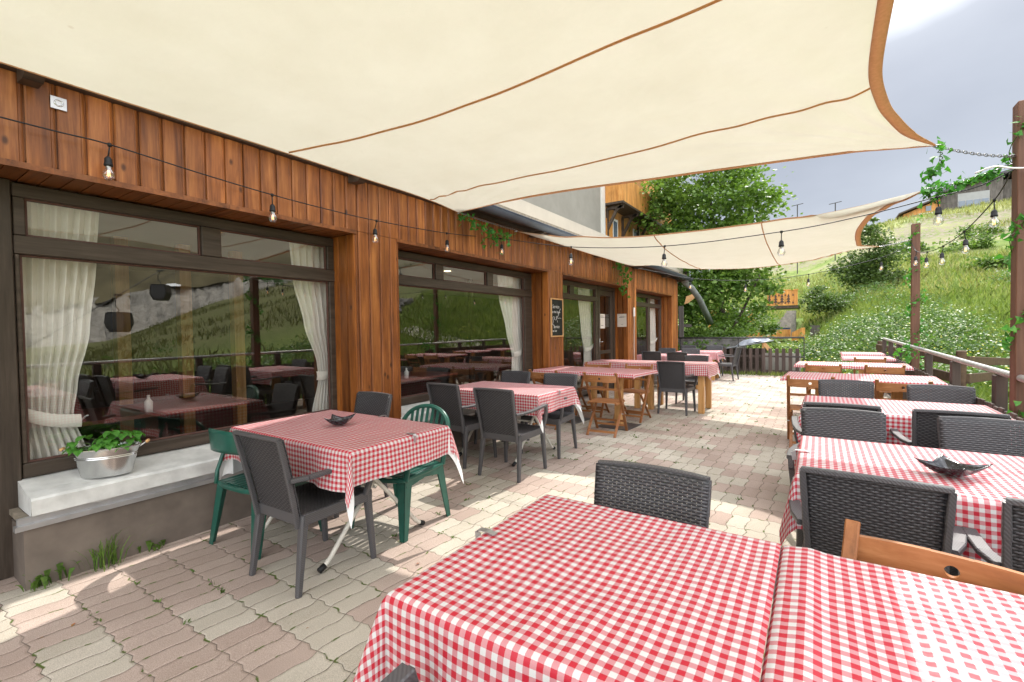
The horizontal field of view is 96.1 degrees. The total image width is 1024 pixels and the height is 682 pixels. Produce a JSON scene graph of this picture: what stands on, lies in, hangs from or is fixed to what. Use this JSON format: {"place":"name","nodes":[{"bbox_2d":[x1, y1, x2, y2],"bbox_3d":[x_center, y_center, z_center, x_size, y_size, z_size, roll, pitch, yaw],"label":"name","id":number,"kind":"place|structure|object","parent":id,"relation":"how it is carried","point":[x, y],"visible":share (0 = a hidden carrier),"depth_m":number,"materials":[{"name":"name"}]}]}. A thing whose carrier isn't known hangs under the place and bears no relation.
{"place":"outdoors","nodes":[
{"label":"outdoors","id":0,"kind":"place"},
{"bbox_2d":[0,373,959,681],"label":"terrace paving","id":1,"kind":"structure","parent":0,"point":[262,625],"depth_m":2.82,"materials":[{"name":"stone"}]},
{"bbox_2d":[22,561,79,588],"bbox_3d":[-2.636,1.341,2.643,0.137,0.107,0.221,0,2,25],"label":"broadleaf weed","id":2,"kind":"object","parent":1,"relation":"on","point":[46,578],"visible":0.94,"depth_m":2.63,"materials":[{"name":"green plant"}]},
{"bbox_2d":[72,523,156,573],"bbox_3d":[-2.466,1.283,2.842,0.183,0.209,0.465,0,2,27],"label":"grass tuft","id":3,"kind":"object","parent":1,"relation":"on","point":[111,556],"visible":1,"depth_m":2.82,"materials":[{"name":"green plant"}]},
{"bbox_2d":[208,428,321,559],"bbox_3d":[-1.722,0.962,3.179,0.602,0.813,0.592,0,2,30],"label":"plastic armchair","id":4,"kind":"object","parent":1,"relation":"on","point":[222,442],"visible":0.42,"depth_m":3.04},
{"bbox_2d":[232,430,376,598],"bbox_3d":[-1.237,0.934,2.754,0.594,0.880,0.629,0,2,32],"label":"wicker armchair","id":5,"kind":"object","parent":1,"relation":"on","point":[266,466],"visible":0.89,"depth_m":2.61,"materials":[{"name":"wicker"}]},
{"bbox_2d":[264,479,424,573],"bbox_3d":[-1.208,0.980,3.232,1.310,0.754,0.834,0,2,34],"label":"folding table","id":6,"kind":"object","parent":1,"relation":"on","point":[324,565],"visible":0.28,"depth_m":2.92,"materials":[{"name":"silver metal"}]},
{"bbox_2d":[219,410,463,527],"bbox_3d":[-1.220,0.804,3.246,1.498,0.429,0.954,0,2,34],"label":"tablecloth","id":7,"kind":"object","parent":6,"relation":"on","point":[357,449],"visible":0.81,"depth_m":2.86,"materials":[{"name":"red fabric"}]},
{"bbox_2d":[334,391,392,517],"bbox_3d":[-1.385,0.908,3.903,0.594,0.880,0.629,0,2,34],"label":"wicker armchair","id":8,"kind":"object","parent":1,"relation":"on","point":[373,403],"visible":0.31,"depth_m":4.09,"materials":[{"name":"wicker"}]},
{"bbox_2d":[381,663,418,681],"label":"wicker armchair","id":9,"kind":"object","parent":1,"relation":"on","point":[402,672],"visible":1,"depth_m":1.01,"materials":[{"name":"wicker"}]},
{"bbox_2d":[350,404,450,542],"bbox_3d":[-0.809,0.932,3.477,0.644,0.831,0.629,0,2,29],"label":"plastic armchair","id":10,"kind":"object","parent":1,"relation":"on","point":[403,482],"visible":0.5,"depth_m":3.33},
{"bbox_2d":[87,377,791,624],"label":"paving weeds","id":11,"kind":"object","parent":1,"relation":"on","point":[221,590],"visible":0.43,"depth_m":3.88,"materials":[{"name":"green plant"}]},
{"bbox_2d":[426,382,496,468],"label":"wicker armchair","id":12,"kind":"object","parent":1,"relation":"on","point":[445,397],"visible":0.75,"depth_m":4.81,"materials":[{"name":"wicker"}]},
{"bbox_2d":[474,370,530,446],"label":"wicker armchair","id":13,"kind":"object","parent":1,"relation":"on","point":[510,376],"visible":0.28,"depth_m":6.01,"materials":[{"name":"wicker"}]},
{"bbox_2d":[459,416,555,466],"bbox_3d":[-0.054,0.913,5.280,1.290,0.754,0.834,0,2,34],"label":"folding table","id":14,"kind":"object","parent":1,"relation":"on","point":[514,463],"visible":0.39,"depth_m":5.15,"materials":[{"name":"silver metal"}]},
{"bbox_2d":[459,381,583,431],"bbox_3d":[-0.049,0.749,5.280,1.484,0.448,0.941,0,2,34],"label":"tablecloth","id":15,"kind":"object","parent":14,"relation":"on","point":[529,396],"visible":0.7,"depth_m":5.03,"materials":[{"name":"red fabric"}]},
{"bbox_2d":[473,387,547,482],"bbox_3d":[-0.026,0.872,4.554,0.594,0.880,0.629,0,2,32],"label":"wicker armchair","id":16,"kind":"object","parent":1,"relation":"on","point":[498,415],"visible":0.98,"depth_m":4.39,"materials":[{"name":"wicker"}]},
{"bbox_2d":[521,373,577,458],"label":"wicker armchair","id":17,"kind":"object","parent":1,"relation":"on","point":[558,417],"visible":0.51,"depth_m":5.44,"materials":[{"name":"wicker"}]},
{"bbox_2d":[566,408,589,423],"bbox_3d":[0.913,0.833,7.189,0.790,0.792,0.800,0,2,39],"label":"bistro table","id":18,"kind":"object","parent":1,"relation":"on","point":[578,419],"visible":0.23,"depth_m":7.14,"materials":[{"name":"metal"}]},
{"bbox_2d":[532,366,601,375],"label":"tablecloth","id":19,"kind":"object","parent":18,"relation":"on","point":[570,369],"visible":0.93,"depth_m":7.02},
{"bbox_2d":[575,362,610,417],"bbox_3d":[1.353,0.794,7.635,0.460,0.851,0.532,0,2,31],"label":"wooden folding chair","id":20,"kind":"object","parent":1,"relation":"on","point":[600,391],"visible":0.6,"depth_m":7.63,"materials":[{"name":"brown wood"}]},
{"bbox_2d":[583,372,627,437],"bbox_3d":[1.270,0.830,6.230,0.460,0.851,0.532,0,2,30],"label":"wooden folding chair","id":21,"kind":"object","parent":1,"relation":"on","point":[604,379],"visible":1,"depth_m":6.14,"materials":[{"name":"brown wood"}]},
{"bbox_2d":[591,375,647,407],"bbox_3d":[2.036,0.782,8.619,1.040,0.794,0.780,0,2,34],"label":"timber table","id":22,"kind":"object","parent":1,"relation":"on","point":[637,397],"visible":0.27,"depth_m":8.56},
{"bbox_2d":[583,359,653,368],"bbox_3d":[2.014,0.487,8.624,1.130,0.225,0.933,0,2,34],"label":"tablecloth","id":23,"kind":"object","parent":22,"relation":"on","point":[617,363],"visible":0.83,"depth_m":8.38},
{"bbox_2d":[598,377,641,429],"bbox_3d":[1.552,0.837,6.675,0.790,0.792,0.800,0,2,39],"label":"bistro table","id":24,"kind":"object","parent":1,"relation":"on","point":[630,426],"visible":0.45,"depth_m":6.64,"materials":[{"name":"wood"}]},
{"bbox_2d":[578,368,657,378],"bbox_3d":[1.546,0.463,6.666,0.856,0.065,0.852,0,2,39],"label":"tablecloth","id":25,"kind":"object","parent":24,"relation":"on","point":[628,373],"visible":0.98,"depth_m":6.49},
{"bbox_2d":[613,363,652,422],"bbox_3d":[1.898,0.797,7.186,0.460,0.851,0.532,0,2,38],"label":"wooden folding chair","id":26,"kind":"object","parent":1,"relation":"on","point":[640,392],"visible":0.66,"depth_m":7.13,"materials":[{"name":"brown wood"}]},
{"bbox_2d":[594,460,711,527],"bbox_3d":[0.389,0.938,1.573,0.594,0.880,0.629,0,2,34],"label":"wicker armchair","id":27,"kind":"object","parent":1,"relation":"on","point":[671,509],"visible":0.28,"depth_m":1.77,"materials":[{"name":"wicker"}]},
{"bbox_2d":[656,361,697,415],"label":"wicker armchair","id":28,"kind":"object","parent":1,"relation":"on","point":[671,377],"visible":0.98,"depth_m":7.47,"materials":[{"name":"wicker"}]},
{"bbox_2d":[648,374,711,413],"bbox_3d":[2.926,0.784,8.024,1.040,0.794,0.780,0,2,34],"label":"timber table","id":29,"kind":"object","parent":1,"relation":"on","point":[704,392],"visible":0.47,"depth_m":7.98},
{"bbox_2d":[642,361,720,380],"bbox_3d":[2.952,0.580,8.006,1.156,0.408,0.948,0,2,34],"label":"tablecloth","id":30,"kind":"object","parent":29,"relation":"on","point":[709,369],"visible":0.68,"depth_m":7.56,"materials":[{"name":"red fabric"}]},
{"bbox_2d":[675,355,708,403],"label":"wicker armchair","id":31,"kind":"object","parent":1,"relation":"on","point":[691,379],"visible":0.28,"depth_m":8.81,"materials":[{"name":"wicker"}]},
{"bbox_2d":[678,337,804,373],"bbox_3d":[6.665,0.434,13.611,3.362,1.109,0.046,0,2,34],"label":"end railing","id":32,"kind":"object","parent":1,"relation":"on","point":[680,338],"visible":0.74,"depth_m":13.54,"materials":[{"name":"metal"}]},
{"bbox_2d":[723,348,799,374],"bbox_3d":[7.200,0.579,13.368,2.000,0.735,0.047,0,2,34],"label":"picket fence","id":33,"kind":"object","parent":1,"relation":"on","point":[763,356],"visible":0.77,"depth_m":13.28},
{"bbox_2d":[786,375,834,447],"bbox_3d":[3.511,0.816,5.428,0.460,0.851,0.532,0,2,32],"label":"wooden folding chair","id":34,"kind":"object","parent":1,"relation":"on","point":[796,383],"visible":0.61,"depth_m":5.38,"materials":[{"name":"brown wood"}]},
{"bbox_2d":[805,363,841,393],"bbox_3d":[4.847,0.754,7.156,0.460,0.851,0.532,0,2,36],"label":"wooden folding chair","id":35,"kind":"object","parent":1,"relation":"on","point":[819,369],"visible":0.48,"depth_m":6.96,"materials":[{"name":"brown wood"}]},
{"bbox_2d":[786,407,885,546],"bbox_3d":[1.981,0.886,2.733,0.594,0.880,0.629,0,2,32],"label":"wicker armchair","id":36,"kind":"object","parent":1,"relation":"on","point":[812,418],"visible":0.28,"depth_m":2.92,"materials":[{"name":"wicker"}]},
{"bbox_2d":[791,402,886,443],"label":"wicker armchair","id":37,"kind":"object","parent":1,"relation":"on","point":[795,425],"visible":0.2,"depth_m":3.22,"materials":[{"name":"wicker"}]},
{"bbox_2d":[818,379,873,398],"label":"wicker armchair","id":38,"kind":"object","parent":1,"relation":"on","point":[840,388],"visible":0.18,"depth_m":4.51,"materials":[{"name":"wicker"}]},
{"bbox_2d":[789,466,966,573],"bbox_3d":[1.477,0.914,1.900,0.594,0.880,0.629,0,2,37],"label":"wicker armchair","id":39,"kind":"object","parent":1,"relation":"on","point":[921,514],"visible":0.52,"depth_m":1.68,"materials":[{"name":"wicker"}]},
{"bbox_2d":[874,373,882,397],"bbox_3d":[5.646,0.766,7.082,0.700,0.792,0.760,0,2,36],"label":"bistro table","id":40,"kind":"object","parent":1,"relation":"on","point":[880,395],"visible":0.16,"depth_m":7.03,"materials":[{"name":"wood"}]},
{"bbox_2d":[850,362,913,370],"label":"tablecloth","id":41,"kind":"object","parent":40,"relation":"on","point":[857,365],"visible":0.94,"depth_m":6.92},
{"bbox_2d":[864,364,905,392],"bbox_3d":[5.449,0.754,6.777,0.460,0.851,0.532,0,2,31],"label":"wooden folding chair","id":42,"kind":"object","parent":1,"relation":"on","point":[880,370],"visible":0.38,"depth_m":6.56,"materials":[{"name":"brown wood"}]},
{"bbox_2d":[874,378,932,400],"bbox_3d":[4.188,0.818,4.951,0.460,0.851,0.532,0,2,37],"label":"wooden folding chair","id":43,"kind":"object","parent":1,"relation":"on","point":[889,387],"visible":0.29,"depth_m":4.83,"materials":[{"name":"brown wood"}]},
{"bbox_2d":[841,519,1023,594],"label":"wooden folding chair","id":44,"kind":"object","parent":1,"relation":"on","point":[856,545],"visible":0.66,"depth_m":1.25,"materials":[{"name":"brown wood"}]},
{"bbox_2d":[906,384,975,404],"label":"wicker armchair","id":45,"kind":"object","parent":1,"relation":"on","point":[966,396],"visible":0.22,"depth_m":4.02,"materials":[{"name":"wicker"}]},
{"bbox_2d":[890,409,1010,453],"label":"wicker armchair","id":46,"kind":"object","parent":1,"relation":"on","point":[924,428],"visible":0.23,"depth_m":2.96,"materials":[{"name":"wicker"}]},
{"bbox_2d":[881,338,1023,420],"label":"terrace railing","id":47,"kind":"object","parent":1,"relation":"on","point":[999,401],"visible":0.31,"depth_m":4.78,"materials":[{"name":"wood"}]},
{"bbox_2d":[937,416,1023,575],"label":"wicker armchair","id":48,"kind":"object","parent":1,"relation":"on","point":[961,429],"visible":0.37,"depth_m":2.60,"materials":[{"name":"wicker"}]},
{"bbox_2d":[962,497,1023,572],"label":"wicker armchair","id":49,"kind":"object","parent":1,"relation":"on","point":[1012,534],"visible":0.29,"depth_m":1.46,"materials":[{"name":"wicker"}]},
{"bbox_2d":[1008,100,1023,418],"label":"wooden post","id":50,"kind":"object","parent":1,"relation":"on","point":[1016,389],"visible":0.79,"depth_m":3.23,"materials":[{"name":"brown wood"}]},
{"bbox_2d":[0,116,1014,265],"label":"string lights","id":51,"kind":"object","parent":50,"relation":"hanging from","point":[108,163],"visible":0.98,"depth_m":3.63,"materials":[{"name":"black rubber"}]},
{"bbox_2d":[912,172,1011,266],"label":"string lights","id":52,"kind":"object","parent":50,"relation":"hanging from","point":[994,214],"visible":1,"depth_m":4.52,"materials":[{"name":"black rubber"}]},
{"bbox_2d":[932,163,1013,189],"bbox_3d":[3.447,-1.236,3.501,0.026,0.069,0.522,-2,2,-28],"label":"steel chain","id":53,"kind":"object","parent":50,"relation":"attached to","point":[980,176],"visible":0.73,"depth_m":3.39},
{"bbox_2d":[920,164,1004,199],"bbox_3d":[3.438,-1.210,3.522,0.225,0.181,0.487,-2,2,-32],"label":"ivy garland","id":54,"kind":"object","parent":53,"relation":"hanging from","point":[990,175],"visible":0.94,"depth_m":3.48,"materials":[{"name":"green plant"}]},
{"bbox_2d":[935,145,1015,157],"bbox_3d":[3.198,-1.305,3.172,0.719,0.061,0.026,-1,1,-11],"label":"steel chain","id":55,"kind":"object","parent":50,"relation":"attached to","point":[981,154],"visible":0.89,"depth_m":3.18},
{"bbox_2d":[0,0,942,213],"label":"shade sail","id":56,"kind":"object","parent":55,"relation":"attached to","point":[458,106],"visible":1,"depth_m":2.33,"materials":[{"name":"beige"}]},
{"bbox_2d":[920,136,952,191],"bbox_3d":[2.897,-1.208,3.155,0.219,0.355,0.166,-2,2,-35],"label":"ivy garland","id":57,"kind":"object","parent":56,"relation":"hanging from","point":[930,172],"visible":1,"depth_m":3.14,"materials":[{"name":"green plant"}]},
{"bbox_2d":[993,116,1023,417],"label":"ivy garland","id":58,"kind":"object","parent":50,"relation":"attached to","point":[1006,343],"visible":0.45,"depth_m":3.26,"materials":[{"name":"green plant"}]},
{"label":"folding table","id":59,"kind":"object","parent":1,"relation":"on","visible":0},
{"bbox_2d":[779,436,1023,562],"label":"tablecloth","id":60,"kind":"object","parent":59,"relation":"on","point":[981,495],"visible":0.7,"depth_m":2.04,"materials":[{"name":"fabric"}]},
{"bbox_2d":[914,454,992,477],"bbox_3d":[1.879,0.543,1.964,0.182,0.066,0.182,-1,1,-18],"label":"dish","id":61,"kind":"object","parent":60,"relation":"on","point":[943,464],"visible":1,"depth_m":1.97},
{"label":"timber table","id":62,"kind":"object","parent":1,"relation":"on","visible":0},
{"bbox_2d":[796,395,1021,454],"bbox_3d":[3.037,0.652,3.675,1.283,0.264,0.949,0,2,34],"label":"tablecloth","id":63,"kind":"object","parent":62,"relation":"on","point":[898,413],"visible":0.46,"depth_m":3.59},
{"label":"bistro table","id":64,"kind":"object","parent":1,"relation":"on","visible":0},
{"bbox_2d":[780,371,857,382],"bbox_3d":[3.799,0.449,5.680,0.767,0.056,0.823,0,2,36],"label":"tablecloth","id":65,"kind":"object","parent":64,"relation":"on","point":[810,375],"visible":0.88,"depth_m":5.58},
{"bbox_2d":[661,0,1023,281],"label":"sky","id":66,"kind":"structure","parent":0,"point":[953,70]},
{"bbox_2d":[678,200,1010,386],"bbox_3d":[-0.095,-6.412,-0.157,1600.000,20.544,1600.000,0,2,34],"label":"ground","id":67,"kind":"structure","parent":0,"point":[931,232],"depth_m":45.88,"materials":[{"name":"plant"}]},
{"bbox_2d":[495,179,686,275],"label":"apartment building","id":68,"kind":"structure","parent":67,"relation":"on","point":[611,211],"depth_m":17.11,"materials":[{"name":"paint"}]},
{"bbox_2d":[678,339,745,349],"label":"stone wall","id":69,"kind":"structure","parent":67,"relation":"on","point":[731,342],"depth_m":15.96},
{"bbox_2d":[629,163,804,346],"bbox_3d":[7.996,-3.623,19.586,8.138,9.706,6.214,0,2,34],"label":"leafy tree","id":70,"kind":"object","parent":67,"relation":"on","point":[680,204],"visible":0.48,"depth_m":18.24,"materials":[{"name":"green plant"}]},
{"bbox_2d":[721,340,773,374],"bbox_3d":[7.324,0.617,14.380,1.422,1.287,1.105,0,2,34],"label":"lean to shed","id":71,"kind":"object","parent":67,"relation":"on","point":[765,345],"visible":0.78,"depth_m":14.54,"materials":[{"name":"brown wood"}]},
{"bbox_2d":[709,300,786,336],"bbox_3d":[11.150,-0.989,22.065,3.466,2.353,3.489,0,2,34],"label":"bush","id":72,"kind":"object","parent":67,"relation":"on","point":[772,327],"visible":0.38,"depth_m":21.47,"materials":[{"name":"green plant"}]},
{"bbox_2d":[678,311,819,360],"bbox_3d":[6.599,0.383,16.686,7.313,2.934,4.563,-1,1,-1],"label":"bush","id":73,"kind":"object","parent":67,"relation":"on","point":[703,329],"visible":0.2,"depth_m":16.09,"materials":[{"name":"green plant"}]},
{"bbox_2d":[709,289,798,329],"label":"raised deck","id":74,"kind":"structure","parent":67,"relation":"on","point":[790,296],"depth_m":28.38,"materials":[{"name":"brown wood"}]},
{"bbox_2d":[778,310,795,338],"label":"stone stairs","id":75,"kind":"structure","parent":67,"relation":"on","point":[789,319],"depth_m":27.05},
{"bbox_2d":[791,284,860,315],"bbox_3d":[18.977,-2.317,27.619,3.760,2.278,3.485,0,2,34],"label":"bush","id":76,"kind":"object","parent":67,"relation":"on","point":[821,301],"visible":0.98,"depth_m":27.43,"materials":[{"name":"green plant"}]},
{"bbox_2d":[818,217,910,295],"bbox_3d":[23.570,-5.037,30.447,5.471,6.122,5.323,0,2,34],"label":"bushy tree","id":77,"kind":"object","parent":67,"relation":"on","point":[859,273],"visible":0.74,"depth_m":29.70,"materials":[{"name":"green plant"}]},
{"bbox_2d":[772,265,1010,409],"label":"meadow herbs","id":78,"kind":"object","parent":67,"relation":"on","point":[876,325],"visible":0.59,"depth_m":17.37,"materials":[{"name":"green plant"}]},
{"bbox_2d":[780,264,1008,395],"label":"white wildflowers","id":79,"kind":"object","parent":67,"relation":"on","point":[905,332],"visible":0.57,"depth_m":17.16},
{"bbox_2d":[910,223,920,369],"bbox_3d":[6.619,-0.188,7.553,0.106,3.450,0.106,0,2,34],"label":"wooden post","id":80,"kind":"object","parent":67,"relation":"on","point":[915,318],"visible":0.58,"depth_m":7.50,"materials":[{"name":"brown wood"}]},
{"bbox_2d":[882,239,910,245],"bbox_3d":[6.087,-1.556,7.290,1.012,0.205,0.026,-2,2,-27],"label":"steel chain","id":81,"kind":"object","parent":80,"relation":"attached to","point":[896,243],"visible":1,"depth_m":7.29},
{"bbox_2d":[513,188,929,268],"bbox_3d":[2.967,-1.408,6.893,4.369,0.358,4.979,0,2,34],"label":"shade sail","id":82,"kind":"object","parent":81,"relation":"hanging from","point":[813,243],"visible":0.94,"depth_m":6.34,"materials":[{"name":"beige"}]},
{"bbox_2d":[902,215,928,368],"bbox_3d":[6.617,-0.534,7.542,0.347,3.033,0.332,0,2,34],"label":"ivy garland","id":83,"kind":"object","parent":80,"relation":"attached to","point":[908,308],"visible":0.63,"depth_m":7.52,"materials":[{"name":"green plant"}]},
{"bbox_2d":[894,196,942,219],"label":"timber house","id":84,"kind":"structure","parent":67,"relation":"on","point":[926,206],"depth_m":56.24,"materials":[{"name":"orange wood"}]},
{"bbox_2d":[876,341,1009,386],"bbox_3d":[11.962,0.849,11.141,11.533,1.717,3.748,-1,1,-21],"label":"beam fence","id":85,"kind":"object","parent":67,"relation":"on","point":[966,378],"visible":0.37,"depth_m":8.02,"materials":[{"name":"brown wood"}]},
{"bbox_2d":[930,232,1003,254],"bbox_3d":[35.370,-7.406,36.096,4.795,2.270,3.282,0,2,34],"label":"bush","id":86,"kind":"object","parent":67,"relation":"on","point":[983,241],"visible":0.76,"depth_m":35.48,"materials":[{"name":"green plant"}]},
{"bbox_2d":[936,169,1011,209],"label":"grey house","id":87,"kind":"structure","parent":67,"relation":"on","point":[985,193],"depth_m":53.63,"materials":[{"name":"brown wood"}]},
{"bbox_2d":[957,190,989,207],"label":"window","id":88,"kind":"structure","parent":87,"relation":"in","point":[964,199],"depth_m":53.89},
{"bbox_2d":[946,220,1008,239],"bbox_3d":[40.526,-9.446,39.822,4.560,1.847,3.373,0,2,34],"label":"bush","id":89,"kind":"object","parent":67,"relation":"on","point":[984,231],"visible":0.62,"depth_m":39.66,"materials":[{"name":"green plant"}]},
{"bbox_2d":[965,252,1010,269],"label":"bush","id":90,"kind":"object","parent":67,"relation":"on","point":[989,262],"visible":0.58,"depth_m":28.00,"materials":[{"name":"green plant"}]},
{"bbox_2d":[696,197,1011,405],"bbox_3d":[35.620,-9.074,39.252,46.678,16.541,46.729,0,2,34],"label":"hillside grass","id":91,"kind":"structure","parent":0,"point":[931,213],"depth_m":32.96,"materials":[{"name":"plant"}]},
{"bbox_2d":[708,280,1010,408],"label":"meadow grass","id":92,"kind":"structure","parent":0,"point":[993,298],"depth_m":21.15,"materials":[{"name":"plant"}]},
{"bbox_2d":[891,387,902,398],"bbox_3d":[4.418,0.828,5.282,0.720,0.792,0.760,0,2,36],"label":"bistro table","id":93,"kind":"object","parent":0,"point":[896,395],"visible":0.06,"depth_m":5.24,"materials":[{"name":"wood"}]},
{"bbox_2d":[857,374,947,384],"bbox_3d":[4.417,0.450,5.268,0.768,0.057,0.819,0,2,36],"label":"tablecloth","id":94,"kind":"object","parent":93,"relation":"on","point":[902,379],"visible":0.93,"depth_m":5.16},
{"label":"terrace base","id":95,"kind":"structure","parent":0,"visible":0},
{"bbox_2d":[0,63,712,590],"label":"restaurant chalet","id":96,"kind":"object","parent":95,"relation":"on","point":[196,327],"visible":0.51,"depth_m":4.51,"materials":[{"name":"brown wood"}]},
{"bbox_2d":[12,201,98,459],"bbox_3d":[-2.947,-0.074,2.981,0.106,1.730,0.480,0,2,34],"label":"curtain","id":97,"kind":"object","parent":96,"relation":"hanging from","point":[58,297],"visible":0.65,"depth_m":2.99,"materials":[{"name":"fabric"}]},
{"bbox_2d":[59,438,149,478],"bbox_3d":[-2.599,0.755,2.951,0.442,0.200,0.221,-2,2,-28],"label":"zinc bucket","id":98,"kind":"object","parent":96,"relation":"on","point":[99,463],"visible":0.91,"depth_m":2.88,"materials":[{"name":"metal"}]},
{"bbox_2d":[62,430,145,456],"bbox_3d":[-2.588,0.639,2.938,0.251,0.136,0.395,0,2,34],"label":"strawberry plant","id":99,"kind":"object","parent":98,"relation":"on","point":[109,442],"visible":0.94,"depth_m":2.91,"materials":[{"name":"green plant"}]},
{"bbox_2d":[10,182,336,477],"bbox_3d":[-2.370,-0.089,3.662,0.077,1.770,2.175,0,2,34],"label":"window","id":100,"kind":"structure","parent":96,"relation":"in","point":[209,259],"depth_m":3.28,"materials":[{"name":"paint"}]},
{"bbox_2d":[289,242,328,411],"bbox_3d":[-1.929,-0.126,4.495,0.099,1.730,0.450,0,2,34],"label":"curtain","id":101,"kind":"object","parent":96,"relation":"hanging from","point":[311,297],"visible":0.67,"depth_m":4.53,"materials":[{"name":"fabric"}]},
{"bbox_2d":[398,251,532,405],"bbox_3d":[-0.573,-0.182,6.348,0.077,1.770,3.200,0,2,34],"label":"window","id":102,"kind":"structure","parent":96,"relation":"in","point":[438,282],"depth_m":6.39,"materials":[{"name":"paint"}]},
{"bbox_2d":[497,275,522,370],"bbox_3d":[0.010,-0.226,7.395,0.102,1.730,0.750,0,2,34],"label":"curtain","id":103,"kind":"object","parent":96,"relation":"hanging from","point":[511,307],"visible":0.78,"depth_m":7.45,"materials":[{"name":"fabric"}]},
{"bbox_2d":[550,298,563,336],"bbox_3d":[0.751,-0.389,7.670,0.026,0.640,0.420,0,2,34],"label":"chalkboard","id":104,"kind":"object","parent":96,"relation":"attached to","point":[556,319],"visible":1,"depth_m":7.65,"materials":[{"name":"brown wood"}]},
{"bbox_2d":[563,280,598,395],"bbox_3d":[1.226,-0.026,9.037,0.077,2.265,2.220,0,2,34],"label":"window","id":105,"kind":"structure","parent":96,"relation":"in","point":[570,295],"depth_m":9.64,"materials":[{"name":"paint"}]},
{"bbox_2d":[578,287,592,385],"bbox_3d":[1.570,-0.106,9.731,0.106,2.130,0.680,0,2,34],"label":"curtain","id":106,"kind":"object","parent":96,"relation":"hanging from","point":[585,319],"visible":0.7,"depth_m":9.74,"materials":[{"name":"fabric"}]},
{"bbox_2d":[599,290,613,391],"bbox_3d":[2.133,-0.005,10.345,0.109,2.242,0.828,0,2,34],"label":"door","id":107,"kind":"structure","parent":96,"relation":"in","point":[601,292],"depth_m":10.56,"materials":[{"name":"paint"}]},
{"bbox_2d":[636,293,661,350],"bbox_3d":[3.613,-0.397,12.603,0.077,1.770,3.200,0,2,34],"label":"window","id":108,"kind":"structure","parent":96,"relation":"in","point":[648,305],"depth_m":12.93,"materials":[{"name":"paint"}]},
{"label":"folding table","id":109,"kind":"object","parent":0,"visible":0},
{"bbox_2d":[353,494,780,681],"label":"tablecloth","id":110,"kind":"object","parent":109,"relation":"on","point":[547,588],"visible":0.99,"depth_m":1.11,"materials":[{"name":"fabric"}]},
{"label":"folding table","id":111,"kind":"object","parent":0,"visible":0},
{"bbox_2d":[760,545,1023,681],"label":"tablecloth","id":112,"kind":"object","parent":111,"relation":"on","point":[833,618],"visible":1,"depth_m":0.99,"materials":[{"name":"fabric"}]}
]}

